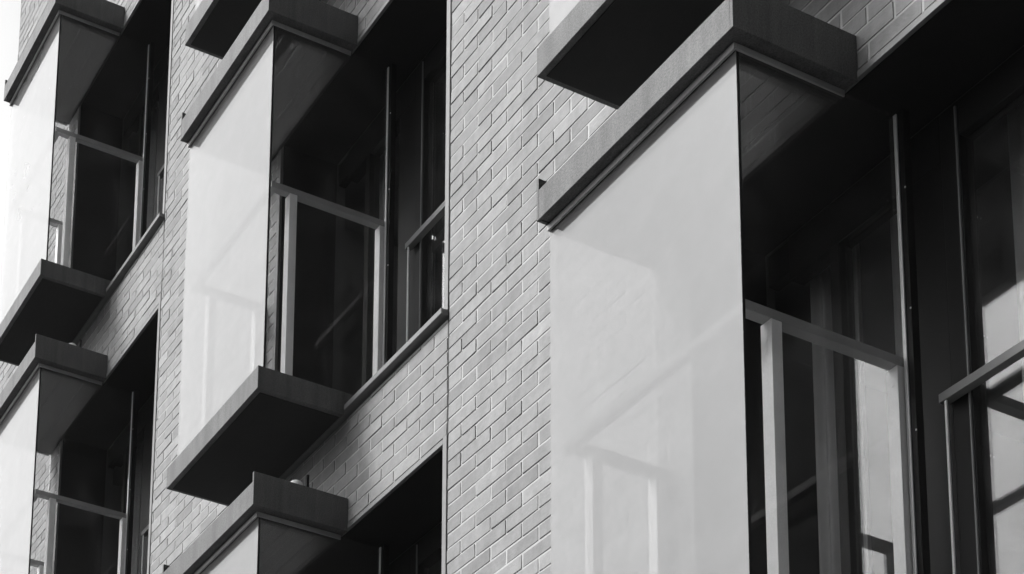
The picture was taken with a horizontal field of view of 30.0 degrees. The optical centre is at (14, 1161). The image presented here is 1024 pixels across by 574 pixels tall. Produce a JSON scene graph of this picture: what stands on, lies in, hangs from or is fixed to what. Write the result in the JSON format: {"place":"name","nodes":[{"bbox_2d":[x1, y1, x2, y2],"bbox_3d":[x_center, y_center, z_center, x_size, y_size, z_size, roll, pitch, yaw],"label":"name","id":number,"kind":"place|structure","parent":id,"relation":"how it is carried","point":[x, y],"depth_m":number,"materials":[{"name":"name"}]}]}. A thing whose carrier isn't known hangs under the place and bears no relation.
{"place":"outdoors","nodes":[
{"label":"outdoors","id":0,"kind":"place"},
{"bbox_2d":[0,0,20,323],"label":"sky","id":1,"kind":"structure","parent":0,"point":[10,10],"materials":[{"name":"white"}]},
{"bbox_2d":[0,0,1023,573],"bbox_3d":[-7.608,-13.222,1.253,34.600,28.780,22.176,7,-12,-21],"label":"brick building","id":2,"kind":"structure","parent":0,"point":[512,286],"depth_m":8.17,"materials":[{"name":"brick"}]},
{"bbox_2d":[0,334,138,573],"bbox_3d":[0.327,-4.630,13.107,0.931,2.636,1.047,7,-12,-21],"label":"bay window","id":3,"kind":"structure","parent":2,"relation":"in","point":[55,381],"depth_m":12.89,"materials":[{"name":"metal"}]},
{"bbox_2d":[0,0,154,365],"bbox_3d":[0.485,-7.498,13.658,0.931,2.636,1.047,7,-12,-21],"label":"bay window","id":4,"kind":"structure","parent":2,"relation":"in","point":[70,43],"depth_m":13.39,"materials":[{"name":"metal"}]},
{"bbox_2d":[52,301,160,573],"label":"window","id":5,"kind":"structure","parent":2,"relation":"in","point":[93,460],"depth_m":13.46,"materials":[{"name":"glass"}]},
{"bbox_2d":[69,0,173,344],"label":"window","id":6,"kind":"structure","parent":2,"relation":"in","point":[112,112],"depth_m":13.99,"materials":[{"name":"glass"}]},
{"bbox_2d":[185,0,261,58],"bbox_3d":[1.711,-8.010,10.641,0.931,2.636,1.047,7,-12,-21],"label":"bay window","id":7,"kind":"structure","parent":2,"relation":"in","point":[215,25],"depth_m":10.56,"materials":[{"name":"metal"}]},
{"bbox_2d":[162,471,388,573],"bbox_3d":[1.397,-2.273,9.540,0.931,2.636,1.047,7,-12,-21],"label":"bay window","id":8,"kind":"structure","parent":2,"relation":"in","point":[275,525],"depth_m":9.33,"materials":[{"name":"metal"}]},
{"bbox_2d":[166,0,396,505],"bbox_3d":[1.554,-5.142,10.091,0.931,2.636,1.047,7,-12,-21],"label":"bay window","id":9,"kind":"structure","parent":2,"relation":"in","point":[288,53],"depth_m":9.83,"materials":[{"name":"metal"}]},
{"bbox_2d":[272,0,450,479],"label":"window","id":10,"kind":"structure","parent":2,"relation":"in","point":[337,154],"depth_m":10.32,"materials":[{"name":"glass"}]},
{"bbox_2d":[303,435,447,573],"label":"window","id":11,"kind":"structure","parent":2,"relation":"in","point":[409,517],"depth_m":9.21,"materials":[{"name":"glass"}]},
{"bbox_2d":[537,0,724,109],"bbox_3d":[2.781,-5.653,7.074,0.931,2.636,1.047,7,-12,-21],"label":"bay window","id":12,"kind":"structure","parent":2,"relation":"in","point":[602,51],"depth_m":6.97,"materials":[{"name":"metal"}]},
{"bbox_2d":[537,0,930,573],"bbox_3d":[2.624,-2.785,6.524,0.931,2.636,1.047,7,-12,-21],"label":"bay window","id":13,"kind":"structure","parent":2,"relation":"in","point":[755,75],"depth_m":6.34,"materials":[{"name":"metal"}]},
{"bbox_2d":[683,0,1023,573],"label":"window","id":14,"kind":"structure","parent":2,"relation":"in","point":[820,224],"depth_m":6.77,"materials":[{"name":"glass"}]}
]}

